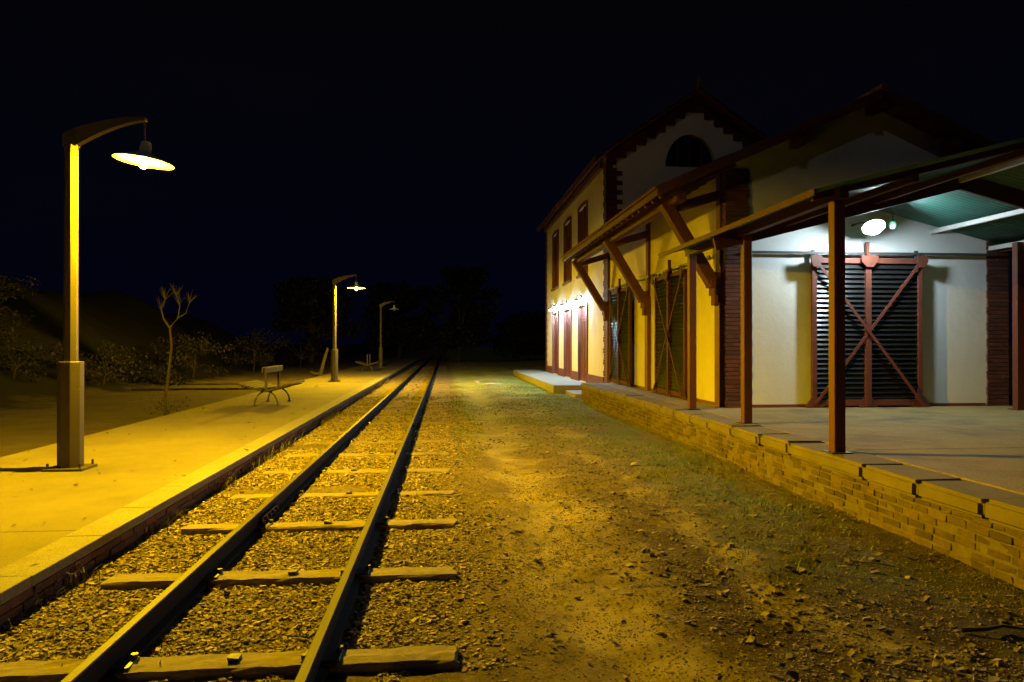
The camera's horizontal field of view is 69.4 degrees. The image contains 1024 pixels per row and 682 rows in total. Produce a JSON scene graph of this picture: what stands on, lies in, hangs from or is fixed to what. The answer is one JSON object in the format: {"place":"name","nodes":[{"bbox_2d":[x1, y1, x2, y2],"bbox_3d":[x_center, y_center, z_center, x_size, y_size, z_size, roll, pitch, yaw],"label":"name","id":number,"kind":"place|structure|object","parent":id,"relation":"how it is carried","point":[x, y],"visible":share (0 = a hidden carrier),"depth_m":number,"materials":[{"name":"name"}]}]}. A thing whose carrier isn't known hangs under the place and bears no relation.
{"place":"outdoors","nodes":[
{"label":"outdoors","id":0,"kind":"place"},
{"bbox_2d":[0,281,1023,681],"bbox_3d":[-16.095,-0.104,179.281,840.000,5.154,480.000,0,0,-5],"label":"ground","id":1,"kind":"structure","parent":0,"point":[28,409],"depth_m":6.38,"materials":[{"name":"brown soil"}]},
{"bbox_2d":[0,269,41,327],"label":"dry shrub","id":2,"kind":"object","parent":1,"relation":"on","point":[6,285],"visible":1,"depth_m":24.95,"materials":[{"name":"brown plant"}]},
{"bbox_2d":[0,326,62,381],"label":"dry shrub","id":3,"kind":"object","parent":1,"relation":"on","point":[17,355],"visible":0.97,"depth_m":21.27,"materials":[{"name":"brown plant"}]},
{"bbox_2d":[48,340,148,386],"bbox_3d":[-13.730,0.843,24.655,2.866,1.761,3.004,0,0,-5],"label":"dry shrub","id":4,"kind":"object","parent":1,"relation":"on","point":[89,363],"visible":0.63,"depth_m":24.60,"materials":[{"name":"brown plant"}]},
{"bbox_2d":[107,345,195,385],"bbox_3d":[-13.534,1.017,28.087,2.922,1.761,2.577,0,0,-5],"label":"dry shrub","id":5,"kind":"object","parent":1,"relation":"on","point":[173,380],"visible":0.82,"depth_m":27.72,"materials":[{"name":"brown plant"}]},
{"bbox_2d":[137,283,202,415],"bbox_3d":[-7.581,0.190,16.178,1.227,2.946,1.144,0,0,-42],"label":"bare sapling","id":6,"kind":"object","parent":1,"relation":"on","point":[165,411],"visible":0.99,"depth_m":16.24,"materials":[{"name":"brown plant"}]},
{"bbox_2d":[131,388,251,390],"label":"kerb","id":7,"kind":"structure","parent":1,"relation":"on","point":[151,389],"depth_m":24.70,"materials":[{"name":"concrete"}]},
{"bbox_2d":[149,331,234,378],"bbox_3d":[-14.047,0.648,32.603,3.497,2.230,2.575,0,0,8],"label":"dry shrub","id":8,"kind":"object","parent":1,"relation":"on","point":[196,349],"visible":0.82,"depth_m":32.62,"materials":[{"name":"brown plant"}]},
{"bbox_2d":[0,359,414,568],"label":"platform","id":9,"kind":"structure","parent":1,"relation":"on","point":[135,461],"depth_m":9.61,"materials":[{"name":"beige concrete"}]},
{"bbox_2d":[42,117,174,471],"bbox_3d":[-4.784,-0.581,8.860,1.395,4.210,0.690,0,0,-5],"label":"platform lamp","id":10,"kind":"object","parent":9,"relation":"on","point":[70,412],"visible":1,"depth_m":8.76,"materials":[{"name":"metal"}]},
{"bbox_2d":[238,365,303,405],"bbox_3d":[-5.975,1.096,18.461,1.247,0.930,1.750,0,0,-5],"label":"double bench","id":11,"kind":"object","parent":9,"relation":"on","point":[261,386],"visible":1,"depth_m":17.89,"materials":[{"name":"wood"}]},
{"bbox_2d":[328,275,364,381],"bbox_3d":[-6.480,-0.503,29.039,1.405,4.210,0.690,0,0,-5],"label":"platform lamp","id":12,"kind":"object","parent":9,"relation":"on","point":[334,359],"visible":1,"depth_m":28.93,"materials":[{"name":"metal"}]},
{"bbox_2d":[355,354,380,371],"bbox_3d":[-7.837,1.185,40.432,1.247,0.920,1.710,0,0,-5],"label":"double bench","id":13,"kind":"object","parent":9,"relation":"on","point":[364,363],"visible":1,"depth_m":39.76,"materials":[{"name":"wood"}]},
{"bbox_2d":[377,301,399,366],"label":"platform lamp","id":14,"kind":"object","parent":9,"relation":"on","point":[381,347],"visible":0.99,"depth_m":46.88,"materials":[{"name":"metal"}]},
{"bbox_2d":[0,378,447,665],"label":"dry weeds","id":15,"kind":"object","parent":1,"relation":"on","point":[224,484],"visible":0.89,"depth_m":8.32,"materials":[{"name":"beige plant"}]},
{"bbox_2d":[33,360,418,594],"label":"platform wall","id":16,"kind":"structure","parent":1,"relation":"on","point":[401,371],"depth_m":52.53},
{"bbox_2d":[0,370,400,624],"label":"platform brickwork","id":17,"kind":"object","parent":16,"relation":"attached to","point":[17,605],"visible":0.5,"depth_m":6.14,"materials":[{"name":"brick"}]},
{"bbox_2d":[0,359,418,604],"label":"platform coping","id":18,"kind":"object","parent":16,"relation":"on","point":[21,575],"visible":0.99,"depth_m":6.44,"materials":[{"name":"concrete"}]},
{"bbox_2d":[0,645,459,681],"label":"wooden sleeper","id":19,"kind":"object","parent":1,"relation":"on","point":[135,667],"visible":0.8,"depth_m":3.85,"materials":[{"name":"wood"}]},
{"bbox_2d":[219,328,287,371],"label":"dry shrub","id":20,"kind":"object","parent":1,"relation":"on","point":[254,354],"visible":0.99,"depth_m":41.22,"materials":[{"name":"brown plant"}]},
{"bbox_2d":[100,564,456,588],"bbox_3d":[-1.637,1.714,5.347,2.486,0.130,0.220,0,0,-5],"label":"wooden sleeper","id":21,"kind":"object","parent":1,"relation":"on","point":[368,574],"visible":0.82,"depth_m":5.30,"materials":[{"name":"wood"}]},
{"bbox_2d":[61,354,433,681],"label":"rail","id":22,"kind":"object","parent":21,"relation":"on","point":[146,626],"visible":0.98,"depth_m":5.00,"materials":[{"name":"metal"}]},
{"bbox_2d":[294,355,440,681],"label":"rail","id":23,"kind":"object","parent":21,"relation":"on","point":[329,632],"visible":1,"depth_m":4.99,"materials":[{"name":"metal"}]},
{"bbox_2d":[0,395,569,681],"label":"ballast","id":24,"kind":"structure","parent":1,"relation":"on","point":[214,616],"depth_m":5.61,"materials":[{"name":"gravel"}]},
{"bbox_2d":[267,319,338,367],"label":"dry shrub","id":25,"kind":"object","parent":1,"relation":"on","point":[312,346],"visible":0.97,"depth_m":48.91,"materials":[{"name":"brown plant"}]},
{"bbox_2d":[267,274,366,362],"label":"dark tree","id":26,"kind":"object","parent":1,"relation":"on","point":[316,307],"visible":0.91,"depth_m":59.42,"materials":[{"name":"green plant"}]},
{"bbox_2d":[180,517,456,534],"bbox_3d":[-1.753,1.719,6.849,2.486,0.130,0.220,0,0,-6],"label":"wooden sleeper","id":27,"kind":"object","parent":1,"relation":"on","point":[304,526],"visible":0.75,"depth_m":6.80,"materials":[{"name":"wood"}]},
{"bbox_2d":[310,348,328,376],"bbox_3d":[-9.017,1.030,34.618,0.855,1.443,0.222,0,0,-16],"label":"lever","id":28,"kind":"object","parent":1,"relation":"on","point":[320,372],"visible":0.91,"depth_m":34.58,"materials":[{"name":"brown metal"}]},
{"bbox_2d":[230,489,454,499],"bbox_3d":[-1.879,1.752,8.334,2.473,0.130,0.220,0,0,-6],"label":"wooden sleeper","id":29,"kind":"object","parent":1,"relation":"on","point":[302,494],"visible":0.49,"depth_m":8.29,"materials":[{"name":"wood"}]},
{"bbox_2d":[261,467,449,474],"bbox_3d":[-2.058,1.756,9.853,2.473,0.130,0.220,0,0,-4],"label":"wooden sleeper","id":30,"kind":"object","parent":1,"relation":"on","point":[364,471],"visible":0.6,"depth_m":9.81,"materials":[{"name":"wood"}]},
{"bbox_2d":[284,450,448,457],"bbox_3d":[-2.207,1.759,11.325,2.487,0.130,0.220,0,0,-6],"label":"wooden sleeper","id":31,"kind":"object","parent":1,"relation":"on","point":[370,454],"visible":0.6,"depth_m":11.28,"materials":[{"name":"wood"}]},
{"bbox_2d":[304,438,448,443],"bbox_3d":[-2.325,1.765,12.787,2.486,0.130,0.220,0,0,-5],"label":"wooden sleeper","id":32,"kind":"object","parent":1,"relation":"on","point":[382,442],"visible":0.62,"depth_m":12.76,"materials":[{"name":"wood"}]},
{"bbox_2d":[319,429,448,433],"bbox_3d":[-2.448,1.771,14.236,2.473,0.130,0.220,0,0,-5],"label":"wooden sleeper","id":33,"kind":"object","parent":1,"relation":"on","point":[378,432],"visible":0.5,"depth_m":14.20,"materials":[{"name":"wood"}]},
{"bbox_2d":[332,421,448,424],"bbox_3d":[-2.586,1.779,15.767,2.473,0.130,0.220,0,0,-4],"label":"wooden sleeper","id":34,"kind":"object","parent":1,"relation":"on","point":[370,422],"visible":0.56,"depth_m":15.71,"materials":[{"name":"wood"}]},
{"bbox_2d":[341,415,447,417],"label":"wooden sleeper","id":35,"kind":"object","parent":1,"relation":"on","point":[396,416],"visible":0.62,"depth_m":17.21,"materials":[{"name":"wood"}]},
{"bbox_2d":[360,280,435,358],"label":"dark tree","id":36,"kind":"object","parent":1,"relation":"on","point":[393,327],"visible":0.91,"depth_m":72.24,"materials":[{"name":"green plant"}]},
{"bbox_2d":[350,409,447,411],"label":"wooden sleeper","id":37,"kind":"object","parent":1,"relation":"on","point":[383,410],"visible":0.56,"depth_m":18.63,"materials":[{"name":"wood"}]},
{"bbox_2d":[357,405,448,406],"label":"wooden sleeper","id":38,"kind":"object","parent":1,"relation":"on","point":[394,406],"visible":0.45,"depth_m":20.04,"materials":[{"name":"wood"}]},
{"bbox_2d":[377,391,433,392],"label":"wooden sleeper","id":39,"kind":"object","parent":1,"relation":"on","point":[406,392],"visible":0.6,"depth_m":25.94,"materials":[{"name":"wood"}]},
{"bbox_2d":[366,400,446,402],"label":"wooden sleeper","id":40,"kind":"object","parent":1,"relation":"on","point":[410,401],"visible":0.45,"depth_m":21.74,"materials":[{"name":"wood"}]},
{"bbox_2d":[381,388,446,389],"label":"wooden sleeper","id":41,"kind":"object","parent":1,"relation":"on","point":[416,389],"visible":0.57,"depth_m":27.53,"materials":[{"name":"wood"}]},
{"bbox_2d":[384,386,443,387],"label":"wooden sleeper","id":42,"kind":"object","parent":1,"relation":"on","point":[412,387],"visible":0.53,"depth_m":28.89,"materials":[{"name":"wood"}]},
{"bbox_2d":[389,382,440,383],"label":"wooden sleeper","id":43,"kind":"object","parent":1,"relation":"on","point":[414,383],"visible":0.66,"depth_m":31.86,"materials":[{"name":"wood"}]},
{"bbox_2d":[393,381,446,381],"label":"wooden sleeper","id":44,"kind":"object","parent":1,"relation":"on","point":[420,381],"visible":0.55,"depth_m":33.48,"materials":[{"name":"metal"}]},
{"bbox_2d":[397,377,446,378],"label":"wooden sleeper","id":45,"kind":"object","parent":1,"relation":"on","point":[422,378],"visible":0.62,"depth_m":36.35,"materials":[{"name":"wood"}]},
{"bbox_2d":[411,263,501,362],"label":"dark tree","id":46,"kind":"object","parent":1,"relation":"on","point":[455,332],"visible":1,"depth_m":67.45,"materials":[{"name":"green plant"}]},
{"bbox_2d":[488,310,545,359],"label":"dark tree","id":47,"kind":"object","parent":1,"relation":"on","point":[520,333],"visible":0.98,"depth_m":76.93,"materials":[{"name":"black plant"}]},
{"bbox_2d":[14,381,1023,681],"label":"fallen leaves","id":48,"kind":"object","parent":1,"relation":"on","point":[854,675],"visible":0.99,"depth_m":5.20,"materials":[{"name":"brown plant"}]},
{"bbox_2d":[565,390,581,397],"bbox_3d":[2.378,1.767,23.942,1.020,0.230,2.080,0,0,-5],"label":"forecourt step","id":49,"kind":"object","parent":1,"relation":"on","point":[575,393],"visible":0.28,"depth_m":23.71,"materials":[{"name":"concrete"}]},
{"bbox_2d":[630,462,639,465],"bbox_3d":[1.702,1.698,10.191,0.146,0.075,0.099,0,0,-5],"label":"rock","id":50,"kind":"object","parent":1,"relation":"on","point":[635,463],"visible":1,"depth_m":10.15,"materials":[{"name":"beige stone"}]},
{"bbox_2d":[537,75,768,382],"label":"station building","id":51,"kind":"structure","parent":1,"relation":"on","point":[697,126],"depth_m":23.79,"materials":[{"name":"paint"}]},
{"bbox_2d":[551,229,558,290],"bbox_3d":[2.072,-3.714,34.086,0.300,2.730,1.880,0,0,-5],"label":"window","id":52,"kind":"structure","parent":51,"relation":"in","point":[555,240],"depth_m":34.46,"materials":[{"name":"red paint"}]},
{"bbox_2d":[552,310,558,374],"bbox_3d":[2.079,0.046,34.072,0.205,2.950,1.820,0,0,-5],"label":"door","id":53,"kind":"structure","parent":51,"relation":"in","point":[555,318],"depth_m":34.49,"materials":[{"name":"red paint"}]},
{"bbox_2d":[562,216,571,285],"bbox_3d":[2.376,-3.727,30.700,0.300,2.730,1.880,0,0,-5],"label":"window","id":54,"kind":"structure","parent":51,"relation":"in","point":[567,230],"depth_m":31.07,"materials":[{"name":"red paint"}]},
{"bbox_2d":[564,306,571,377],"bbox_3d":[2.383,0.033,30.686,0.205,2.950,1.820,0,0,-5],"label":"door","id":55,"kind":"structure","parent":51,"relation":"in","point":[567,315],"depth_m":30.85,"materials":[{"name":"red paint"}]},
{"bbox_2d":[576,200,587,278],"bbox_3d":[2.680,-3.740,27.314,0.300,2.730,1.880,0,0,-5],"label":"window","id":56,"kind":"structure","parent":51,"relation":"in","point":[582,215],"depth_m":27.58,"materials":[{"name":"red paint"}]},
{"bbox_2d":[578,301,587,382],"bbox_3d":[2.687,0.020,27.300,0.205,2.950,1.820,0,0,-5],"label":"door","id":57,"kind":"structure","parent":51,"relation":"in","point":[583,311],"depth_m":27.57,"materials":[{"name":"red paint"}]},
{"bbox_2d":[666,136,711,166],"bbox_3d":[5.682,-6.064,23.742,1.591,1.030,0.070,0,0,-5],"label":"lunette window","id":58,"kind":"structure","parent":51,"relation":"in","point":[688,151],"depth_m":23.74,"materials":[{"name":"black glass"}]},
{"bbox_2d":[649,513,665,520],"bbox_3d":[1.409,1.681,7.080,0.053,0.033,0.267,0,0,-24],"label":"stick","id":59,"kind":"object","parent":1,"relation":"on","point":[650,514],"visible":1,"depth_m":7.12,"materials":[{"name":"brown wood"}]},
{"bbox_2d":[581,383,1023,589],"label":"loading dock","id":60,"kind":"object","parent":1,"relation":"on","point":[948,480],"visible":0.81,"depth_m":8.09,"materials":[{"name":"concrete"}]},
{"bbox_2d":[561,82,1008,407],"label":"goods shed","id":61,"kind":"structure","parent":60,"relation":"on","point":[926,319],"depth_m":13.55,"materials":[{"name":"beige paint"}]},
{"bbox_2d":[607,278,631,386],"bbox_3d":[3.051,-0.270,20.958,0.194,3.000,2.650,0,0,-5],"label":"sliding door","id":62,"kind":"structure","parent":61,"relation":"in","point":[620,300],"depth_m":20.78,"materials":[{"name":"red paint"}]},
{"bbox_2d":[651,260,686,399],"bbox_3d":[3.470,-0.287,16.297,0.194,3.000,2.450,0,0,-5],"label":"sliding door","id":63,"kind":"structure","parent":61,"relation":"in","point":[670,353],"depth_m":16.19,"materials":[{"name":"red paint"}]},
{"bbox_2d":[806,242,929,407],"bbox_3d":[6.455,-0.298,13.435,2.350,3.000,0.194,0,0,-5],"label":"sliding door","id":64,"kind":"structure","parent":61,"relation":"in","point":[884,326],"depth_m":13.43,"materials":[{"name":"red paint"}]},
{"bbox_2d":[851,219,885,234],"bbox_3d":[6.251,-1.994,13.126,0.377,0.292,0.888,0,0,-5],"label":"round wall lamp","id":65,"kind":"object","parent":61,"relation":"attached to","point":[873,227],"visible":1,"depth_m":12.80,"materials":[{"name":"white glass"}]},
{"bbox_2d":[658,137,1023,453],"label":"dock canopy","id":66,"kind":"object","parent":60,"relation":"on","point":[977,193],"visible":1,"depth_m":10.61,"materials":[{"name":"wood"}]},
{"bbox_2d":[889,208,895,228],"bbox_3d":[6.669,-2.143,12.957,0.120,0.366,0.120,0,0,-5],"label":"green pilot light","id":67,"kind":"object","parent":66,"relation":"hanging from","point":[892,224],"visible":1,"depth_m":12.93,"materials":[{"name":"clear glass"}]},
{"bbox_2d":[851,560,904,568],"bbox_3d":[2.752,1.685,5.586,0.379,0.024,0.036,0,0,33],"label":"stick","id":68,"kind":"object","parent":1,"relation":"on","point":[874,563],"visible":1,"depth_m":5.59,"materials":[{"name":"brown wood"}]},
{"bbox_2d":[960,624,1023,631],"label":"stick","id":69,"kind":"object","parent":1,"relation":"on","point":[973,629],"visible":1,"depth_m":4.28,"materials":[{"name":"brown wood"}]},
{"bbox_2d":[0,0,1023,346],"label":"sky","id":70,"kind":"structure","parent":0,"point":[374,141],"materials":[{"name":"black"}]},
{"bbox_2d":[513,370,583,393],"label":"forecourt slab","id":71,"kind":"structure","parent":0,"point":[551,383],"depth_m":28.93,"materials":[{"name":"concrete"}]},
{"bbox_2d":[449,380,875,583],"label":"grass","id":72,"kind":"structure","parent":0,"point":[615,418],"depth_m":11.77,"materials":[{"name":"green plant"}]},
{"bbox_2d":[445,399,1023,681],"bbox_3d":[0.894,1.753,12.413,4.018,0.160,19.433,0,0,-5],"label":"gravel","id":73,"kind":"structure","parent":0,"point":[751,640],"depth_m":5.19,"materials":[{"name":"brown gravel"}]}
]}

